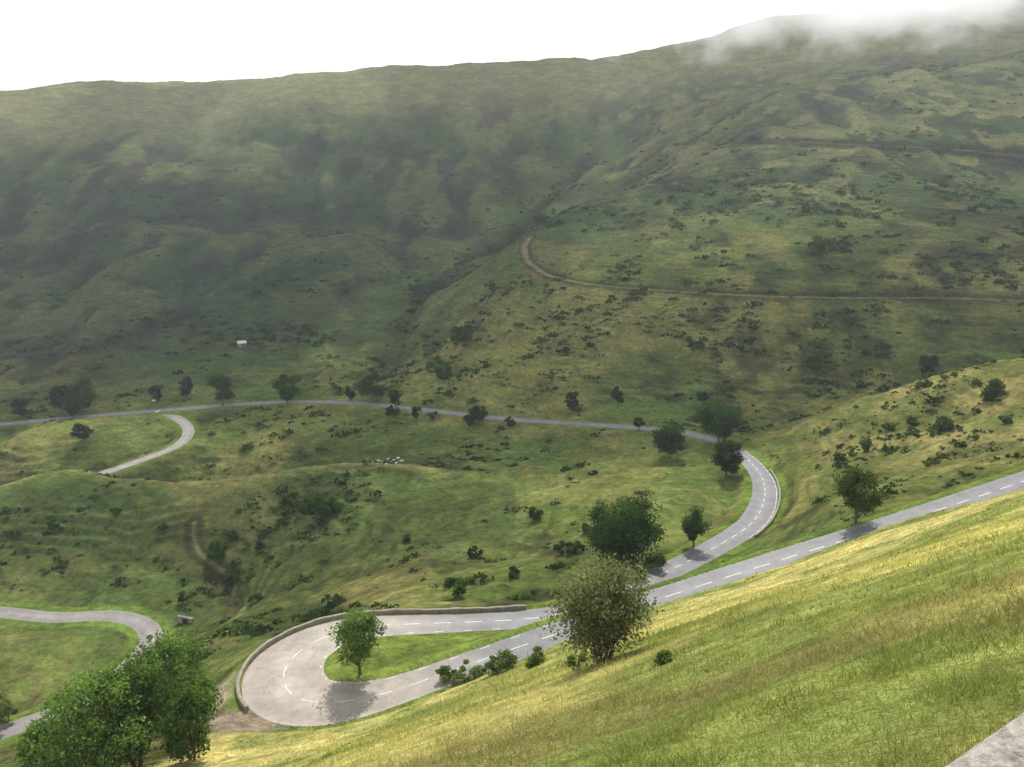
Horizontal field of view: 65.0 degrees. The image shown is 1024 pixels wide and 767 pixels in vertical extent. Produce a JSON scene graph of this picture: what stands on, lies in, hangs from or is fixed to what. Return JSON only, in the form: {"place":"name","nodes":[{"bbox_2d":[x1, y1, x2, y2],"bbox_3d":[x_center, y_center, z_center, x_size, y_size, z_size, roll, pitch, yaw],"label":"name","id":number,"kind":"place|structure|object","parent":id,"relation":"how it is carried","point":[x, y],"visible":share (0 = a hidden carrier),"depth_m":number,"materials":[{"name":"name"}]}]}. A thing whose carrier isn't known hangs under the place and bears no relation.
{"place":"outdoors","nodes":[
{"label":"outdoors","id":0,"kind":"place"},
{"bbox_2d":[0,606,162,740],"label":"side road","id":1,"kind":"structure","parent":0,"point":[139,624],"depth_m":219.77,"materials":[{"name":"grey asphalt"}]},
{"bbox_2d":[98,409,194,473],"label":"side road","id":2,"kind":"structure","parent":0,"point":[186,425],"depth_m":359.11,"materials":[{"name":"grey asphalt"}]},
{"bbox_2d":[0,0,882,90],"label":"sky","id":3,"kind":"structure","parent":0,"point":[43,42],"materials":[{"name":"white"}]},
{"bbox_2d":[0,0,1023,766],"bbox_3d":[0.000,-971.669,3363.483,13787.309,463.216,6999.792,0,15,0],"label":"ground terrain","id":4,"kind":"structure","parent":0,"point":[336,130],"depth_m":414.30,"materials":[{"name":"green plant"}]},
{"bbox_2d":[0,691,18,723],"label":"bush","id":5,"kind":"object","parent":4,"relation":"on","point":[7,707],"visible":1,"depth_m":175.53,"materials":[{"name":"green plant"}]},
{"bbox_2d":[9,398,31,419],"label":"deciduous tree","id":6,"kind":"object","parent":4,"relation":"on","point":[17,405],"visible":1,"depth_m":402.92,"materials":[{"name":"green plant"}]},
{"bbox_2d":[13,715,77,766],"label":"deciduous tree","id":7,"kind":"object","parent":4,"relation":"on","point":[22,742],"visible":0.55,"depth_m":91.40,"materials":[{"name":"green plant"}]},
{"bbox_2d":[45,517,59,528],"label":"bush","id":8,"kind":"object","parent":4,"relation":"on","point":[50,524],"visible":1,"depth_m":262.24,"materials":[{"name":"green plant"}]},
{"bbox_2d":[46,385,68,413],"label":"deciduous tree","id":9,"kind":"object","parent":4,"relation":"on","point":[56,393],"visible":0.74,"depth_m":404.65,"materials":[{"name":"green plant"}]},
{"bbox_2d":[60,391,81,416],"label":"deciduous tree","id":10,"kind":"object","parent":4,"relation":"on","point":[70,407],"visible":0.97,"depth_m":398.12,"materials":[{"name":"green plant"}]},
{"bbox_2d":[64,376,97,414],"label":"deciduous tree","id":11,"kind":"object","parent":4,"relation":"on","point":[88,391],"visible":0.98,"depth_m":401.09,"materials":[{"name":"green plant"}]},
{"bbox_2d":[68,423,93,442],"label":"deciduous tree","id":12,"kind":"object","parent":4,"relation":"on","point":[80,428],"visible":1,"depth_m":362.42,"materials":[{"name":"green plant"}]},
{"bbox_2d":[25,657,155,766],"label":"deciduous tree","id":13,"kind":"object","parent":4,"relation":"on","point":[101,751],"visible":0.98,"depth_m":89.22,"materials":[{"name":"green plant"}]},
{"bbox_2d":[109,507,122,515],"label":"bush","id":14,"kind":"object","parent":4,"relation":"on","point":[117,510],"visible":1,"depth_m":264.42,"materials":[{"name":"green plant"}]},
{"bbox_2d":[86,661,175,766],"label":"deciduous tree","id":15,"kind":"object","parent":4,"relation":"on","point":[147,680],"visible":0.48,"depth_m":94.85,"materials":[{"name":"green plant"}]},
{"bbox_2d":[147,384,163,402],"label":"deciduous tree","id":16,"kind":"object","parent":4,"relation":"on","point":[153,390],"visible":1,"depth_m":416.85,"materials":[{"name":"green plant"}]},
{"bbox_2d":[158,522,167,530],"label":"bush","id":17,"kind":"object","parent":4,"relation":"on","point":[162,526],"visible":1,"depth_m":258.35,"materials":[{"name":"green plant"}]},
{"bbox_2d":[111,626,218,743],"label":"deciduous tree","id":18,"kind":"object","parent":4,"relation":"on","point":[167,655],"visible":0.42,"depth_m":105.12,"materials":[{"name":"green plant"}]},
{"bbox_2d":[177,590,191,602],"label":"bush","id":19,"kind":"object","parent":4,"relation":"on","point":[182,594],"visible":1,"depth_m":226.23,"materials":[{"name":"green plant"}]},
{"bbox_2d":[177,614,193,622],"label":"culvert headwall","id":20,"kind":"object","parent":4,"relation":"on","point":[182,618],"visible":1,"depth_m":216.65,"materials":[{"name":"concrete"}]},
{"bbox_2d":[177,376,194,397],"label":"deciduous tree","id":21,"kind":"object","parent":4,"relation":"on","point":[186,382],"visible":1,"depth_m":424.17,"materials":[{"name":"green plant"}]},
{"bbox_2d":[155,682,223,761],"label":"deciduous tree","id":22,"kind":"object","parent":4,"relation":"on","point":[190,706],"visible":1,"depth_m":94.12,"materials":[{"name":"green plant"}]},
{"bbox_2d":[205,540,227,558],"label":"bush","id":23,"kind":"object","parent":4,"relation":"on","point":[213,549],"visible":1,"depth_m":247.13,"materials":[{"name":"green plant"}]},
{"bbox_2d":[206,369,235,405],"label":"deciduous tree","id":24,"kind":"object","parent":4,"relation":"on","point":[222,383],"visible":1,"depth_m":403.91,"materials":[{"name":"green plant"}]},
{"bbox_2d":[222,568,238,580],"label":"bush","id":25,"kind":"object","parent":4,"relation":"on","point":[232,576],"visible":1,"depth_m":237.78,"materials":[{"name":"green plant"}]},
{"bbox_2d":[237,340,246,347],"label":"stone hut","id":26,"kind":"object","parent":4,"relation":"on","point":[241,344],"visible":1,"depth_m":520.44,"materials":[{"name":"stone"}]},
{"bbox_2d":[247,593,263,602],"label":"bush","id":27,"kind":"object","parent":4,"relation":"on","point":[257,597],"visible":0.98,"depth_m":210.24,"materials":[{"name":"green plant"}]},
{"bbox_2d":[270,373,302,402],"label":"deciduous tree","id":28,"kind":"object","parent":4,"relation":"on","point":[287,393],"visible":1,"depth_m":404.63,"materials":[{"name":"green plant"}]},
{"bbox_2d":[281,490,299,504],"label":"bush","id":29,"kind":"object","parent":4,"relation":"on","point":[288,497],"visible":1,"depth_m":261.62,"materials":[{"name":"green plant"}]},
{"bbox_2d":[304,494,333,518],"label":"bush","id":30,"kind":"object","parent":4,"relation":"on","point":[323,509],"visible":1,"depth_m":253.14,"materials":[{"name":"green plant"}]},
{"bbox_2d":[327,496,344,510],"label":"bush","id":31,"kind":"object","parent":4,"relation":"on","point":[335,504],"visible":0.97,"depth_m":255.19,"materials":[{"name":"green plant"}]},
{"bbox_2d":[345,387,354,399],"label":"deciduous tree","id":32,"kind":"object","parent":4,"relation":"on","point":[350,394],"visible":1,"depth_m":406.18,"materials":[{"name":"green plant"}]},
{"bbox_2d":[325,607,386,674],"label":"deciduous tree","id":33,"kind":"object","parent":4,"relation":"on","point":[351,631],"visible":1,"depth_m":119.56,"materials":[{"name":"green plant"}]},
{"bbox_2d":[358,371,384,400],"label":"deciduous tree","id":34,"kind":"object","parent":4,"relation":"on","point":[367,386],"visible":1,"depth_m":399.81,"materials":[{"name":"green plant"}]},
{"bbox_2d":[236,605,525,711],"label":"stone parapet wall","id":35,"kind":"structure","parent":4,"relation":"on","point":[249,660],"depth_m":140.69,"materials":[{"name":"grey stone"}]},
{"bbox_2d":[372,457,403,464],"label":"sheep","id":36,"kind":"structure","parent":4,"relation":"on","point":[392,459],"depth_m":317.89,"materials":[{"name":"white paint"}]},
{"bbox_2d":[385,404,399,415],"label":"bush","id":37,"kind":"object","parent":4,"relation":"on","point":[389,411],"visible":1,"depth_m":376.20,"materials":[{"name":"green plant"}]},
{"bbox_2d":[387,389,401,407],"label":"deciduous tree","id":38,"kind":"object","parent":4,"relation":"on","point":[394,396],"visible":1,"depth_m":379.91,"materials":[{"name":"green plant"}]},
{"bbox_2d":[402,534,410,541],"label":"bush","id":39,"kind":"object","parent":4,"relation":"on","point":[406,537],"visible":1,"depth_m":222.85,"materials":[{"name":"green plant"}]},
{"bbox_2d":[411,406,421,419],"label":"deciduous tree","id":40,"kind":"object","parent":4,"relation":"on","point":[415,409],"visible":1,"depth_m":365.09,"materials":[{"name":"green plant"}]},
{"bbox_2d":[427,411,438,420],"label":"bush","id":41,"kind":"object","parent":4,"relation":"on","point":[431,415],"visible":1,"depth_m":362.64,"materials":[{"name":"green plant"}]},
{"bbox_2d":[432,361,451,375],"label":"bush","id":42,"kind":"object","parent":4,"relation":"on","point":[439,371],"visible":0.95,"depth_m":415.14,"materials":[{"name":"green plant"}]},
{"bbox_2d":[435,665,459,683],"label":"bush","id":43,"kind":"object","parent":4,"relation":"on","point":[444,672],"visible":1,"depth_m":118.63,"materials":[{"name":"green plant"}]},
{"bbox_2d":[441,577,468,597],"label":"bush","id":44,"kind":"object","parent":4,"relation":"on","point":[459,584],"visible":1,"depth_m":165.82,"materials":[{"name":"green plant"}]},
{"bbox_2d":[449,324,478,347],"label":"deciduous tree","id":45,"kind":"object","parent":4,"relation":"on","point":[463,334],"visible":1,"depth_m":443.52,"materials":[{"name":"green plant"}]},
{"bbox_2d":[452,659,483,682],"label":"bush","id":46,"kind":"object","parent":4,"relation":"on","point":[475,670],"visible":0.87,"depth_m":117.64,"materials":[{"name":"green plant"}]},
{"bbox_2d":[462,413,474,425],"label":"deciduous tree","id":47,"kind":"object","parent":4,"relation":"on","point":[468,420],"visible":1,"depth_m":349.96,"materials":[{"name":"green plant"}]},
{"bbox_2d":[468,405,488,421],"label":"deciduous tree","id":48,"kind":"object","parent":4,"relation":"on","point":[477,414],"visible":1,"depth_m":350.91,"materials":[{"name":"green plant"}]},
{"bbox_2d":[479,655,502,675],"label":"bush","id":49,"kind":"object","parent":4,"relation":"on","point":[488,665],"visible":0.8,"depth_m":110.26,"materials":[{"name":"green plant"}]},
{"bbox_2d":[491,647,519,670],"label":"bush","id":50,"kind":"object","parent":4,"relation":"on","point":[502,663],"visible":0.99,"depth_m":109.62,"materials":[{"name":"green plant"}]},
{"bbox_2d":[504,416,515,426],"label":"deciduous tree","id":51,"kind":"object","parent":4,"relation":"on","point":[509,422],"visible":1,"depth_m":340.88,"materials":[{"name":"green plant"}]},
{"bbox_2d":[0,56,1023,766],"bbox_3d":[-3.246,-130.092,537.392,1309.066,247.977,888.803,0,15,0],"label":"heath shrubs","id":52,"kind":"object","parent":4,"relation":"on","point":[252,630],"visible":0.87,"depth_m":394.82,"materials":[{"name":"green plant"}]},
{"bbox_2d":[508,565,520,578],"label":"bush","id":53,"kind":"object","parent":4,"relation":"on","point":[512,574],"visible":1,"depth_m":176.30,"materials":[{"name":"green plant"}]},
{"bbox_2d":[524,644,546,667],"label":"bush","id":54,"kind":"object","parent":4,"relation":"on","point":[535,658],"visible":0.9,"depth_m":74.98,"materials":[{"name":"green plant"}]},
{"bbox_2d":[527,505,543,520],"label":"bush","id":55,"kind":"object","parent":4,"relation":"on","point":[535,516],"visible":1,"depth_m":222.72,"materials":[{"name":"green plant"}]},
{"bbox_2d":[532,214,545,222],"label":"deciduous tree","id":56,"kind":"object","parent":4,"relation":"on","point":[538,218],"visible":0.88,"depth_m":748.24,"materials":[{"name":"green plant"}]},
{"bbox_2d":[553,540,573,554],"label":"bush","id":57,"kind":"object","parent":4,"relation":"on","point":[569,547],"visible":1,"depth_m":189.09,"materials":[{"name":"green plant"}]},
{"bbox_2d":[564,391,579,413],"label":"deciduous tree","id":58,"kind":"object","parent":4,"relation":"on","point":[573,403],"visible":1,"depth_m":342.92,"materials":[{"name":"green plant"}]},
{"bbox_2d":[564,654,587,671],"bbox_3d":[3.510,15.297,43.259,1.438,1.146,1.448,-2,15,-8],"label":"bush","id":59,"kind":"object","parent":4,"relation":"on","point":[571,658],"visible":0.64,"depth_m":43.38,"materials":[{"name":"green plant"}]},
{"bbox_2d":[571,540,584,552],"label":"bush","id":60,"kind":"object","parent":4,"relation":"on","point":[577,545],"visible":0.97,"depth_m":189.68,"materials":[{"name":"green plant"}]},
{"bbox_2d":[581,523,591,532],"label":"bush","id":61,"kind":"object","parent":4,"relation":"on","point":[583,527],"visible":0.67,"depth_m":205.54,"materials":[{"name":"green plant"}]},
{"bbox_2d":[536,550,664,666],"bbox_3d":[4.506,11.754,41.548,6.459,6.673,6.140,2,15,7],"label":"deciduous tree","id":62,"kind":"object","parent":4,"relation":"on","point":[603,624],"visible":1,"depth_m":40.34,"materials":[{"name":"green plant"}]},
{"bbox_2d":[610,386,623,404],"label":"deciduous tree","id":63,"kind":"object","parent":4,"relation":"on","point":[616,394],"visible":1,"depth_m":350.54,"materials":[{"name":"green plant"}]},
{"bbox_2d":[578,491,667,567],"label":"deciduous tree","id":64,"kind":"object","parent":4,"relation":"on","point":[630,534],"visible":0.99,"depth_m":175.38,"materials":[{"name":"green plant"}]},
{"bbox_2d":[625,559,647,579],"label":"bush","id":65,"kind":"object","parent":4,"relation":"on","point":[633,562],"visible":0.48,"depth_m":165.32,"materials":[{"name":"green plant"}]},
{"bbox_2d":[633,417,645,429],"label":"deciduous tree","id":66,"kind":"object","parent":4,"relation":"on","point":[636,421],"visible":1,"depth_m":313.44,"materials":[{"name":"green plant"}]},
{"bbox_2d":[645,553,666,569],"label":"bush","id":67,"kind":"object","parent":4,"relation":"on","point":[659,560],"visible":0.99,"depth_m":170.08,"materials":[{"name":"green plant"}]},
{"bbox_2d":[653,649,672,665],"bbox_3d":[5.705,10.424,30.201,0.979,0.973,0.894,-11,18,-35],"label":"bush","id":68,"kind":"object","parent":4,"relation":"on","point":[664,657],"visible":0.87,"depth_m":29.97,"materials":[{"name":"green plant"}]},
{"bbox_2d":[649,423,688,457],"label":"deciduous tree","id":69,"kind":"object","parent":4,"relation":"on","point":[667,437],"visible":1,"depth_m":274.30,"materials":[{"name":"green plant"}]},
{"bbox_2d":[687,340,704,350],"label":"bush","id":70,"kind":"object","parent":4,"relation":"on","point":[691,343],"visible":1,"depth_m":381.80,"materials":[{"name":"green plant"}]},
{"bbox_2d":[680,505,712,546],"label":"deciduous tree","id":71,"kind":"object","parent":4,"relation":"on","point":[694,527],"visible":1,"depth_m":183.56,"materials":[{"name":"green plant"}]},
{"bbox_2d":[695,390,709,405],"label":"deciduous tree","id":72,"kind":"object","parent":4,"relation":"on","point":[703,395],"visible":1,"depth_m":347.95,"materials":[{"name":"green plant"}]},
{"bbox_2d":[693,398,744,441],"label":"deciduous tree","id":73,"kind":"object","parent":4,"relation":"on","point":[723,421],"visible":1,"depth_m":285.01,"materials":[{"name":"green plant"}]},
{"bbox_2d":[710,437,746,477],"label":"deciduous tree","id":74,"kind":"object","parent":4,"relation":"on","point":[727,463],"visible":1,"depth_m":245.67,"materials":[{"name":"green plant"}]},
{"bbox_2d":[754,349,765,354],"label":"bush","id":75,"kind":"object","parent":4,"relation":"on","point":[759,352],"visible":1,"depth_m":374.05,"materials":[{"name":"green plant"}]},
{"bbox_2d":[754,468,780,536],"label":"stone parapet wall","id":76,"kind":"structure","parent":4,"relation":"on","point":[765,527],"depth_m":211.17,"materials":[{"name":"grey stone"}]},
{"bbox_2d":[807,234,831,254],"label":"deciduous tree","id":77,"kind":"object","parent":4,"relation":"on","point":[817,247],"visible":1,"depth_m":429.03,"materials":[{"name":"green plant"}]},
{"bbox_2d":[833,451,846,461],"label":"bush","id":78,"kind":"object","parent":4,"relation":"on","point":[838,457],"visible":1,"depth_m":230.71,"materials":[{"name":"green plant"}]},
{"bbox_2d":[830,466,889,522],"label":"deciduous tree","id":79,"kind":"object","parent":4,"relation":"on","point":[853,488],"visible":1,"depth_m":142.44,"materials":[{"name":"green plant"}]},
{"bbox_2d":[860,439,872,451],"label":"bush","id":80,"kind":"object","parent":4,"relation":"on","point":[866,445],"visible":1,"depth_m":230.20,"materials":[{"name":"green plant"}]},
{"bbox_2d":[881,423,896,431],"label":"bush","id":81,"kind":"object","parent":4,"relation":"on","point":[886,426],"visible":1,"depth_m":242.74,"materials":[{"name":"green plant"}]},
{"bbox_2d":[906,416,919,425],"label":"bush","id":82,"kind":"object","parent":4,"relation":"on","point":[911,420],"visible":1,"depth_m":237.94,"materials":[{"name":"green plant"}]},
{"bbox_2d":[919,355,939,373],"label":"deciduous tree","id":83,"kind":"object","parent":4,"relation":"on","point":[930,363],"visible":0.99,"depth_m":339.66,"materials":[{"name":"green plant"}]},
{"bbox_2d":[933,416,953,430],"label":"bush","id":84,"kind":"object","parent":4,"relation":"on","point":[949,424],"visible":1,"depth_m":219.61,"materials":[{"name":"green plant"}]},
{"bbox_2d":[967,377,1010,400],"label":"bush","id":85,"kind":"object","parent":4,"relation":"on","point":[990,390],"visible":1,"depth_m":230.00,"materials":[{"name":"green plant"}]},
{"bbox_2d":[998,415,1012,423],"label":"bush","id":86,"kind":"object","parent":4,"relation":"on","point":[1005,419],"visible":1,"depth_m":208.44,"materials":[{"name":"green plant"}]},
{"bbox_2d":[0,400,1023,726],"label":"road","id":87,"kind":"structure","parent":0,"point":[266,682],"depth_m":135.19,"materials":[{"name":"grey asphalt"}]},
{"bbox_2d":[155,410,776,682],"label":"road edge line","id":88,"kind":"object","parent":87,"relation":"on","point":[568,618],"visible":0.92,"depth_m":139.57,"materials":[{"name":"white paint"}]},
{"bbox_2d":[6,402,1022,702],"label":"road markings","id":89,"kind":"object","parent":87,"relation":"on","point":[660,574],"visible":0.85,"depth_m":136.82,"materials":[{"name":"white paint"}]},
{"label":"viewpoint terrace ground","id":90,"kind":"structure","parent":0,"visible":0},
{"bbox_2d":[946,713,1023,766],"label":"concrete parapet wall","id":91,"kind":"structure","parent":90,"relation":"on","point":[1003,746],"depth_m":1.58,"materials":[{"name":"grey concrete"}]}
]}

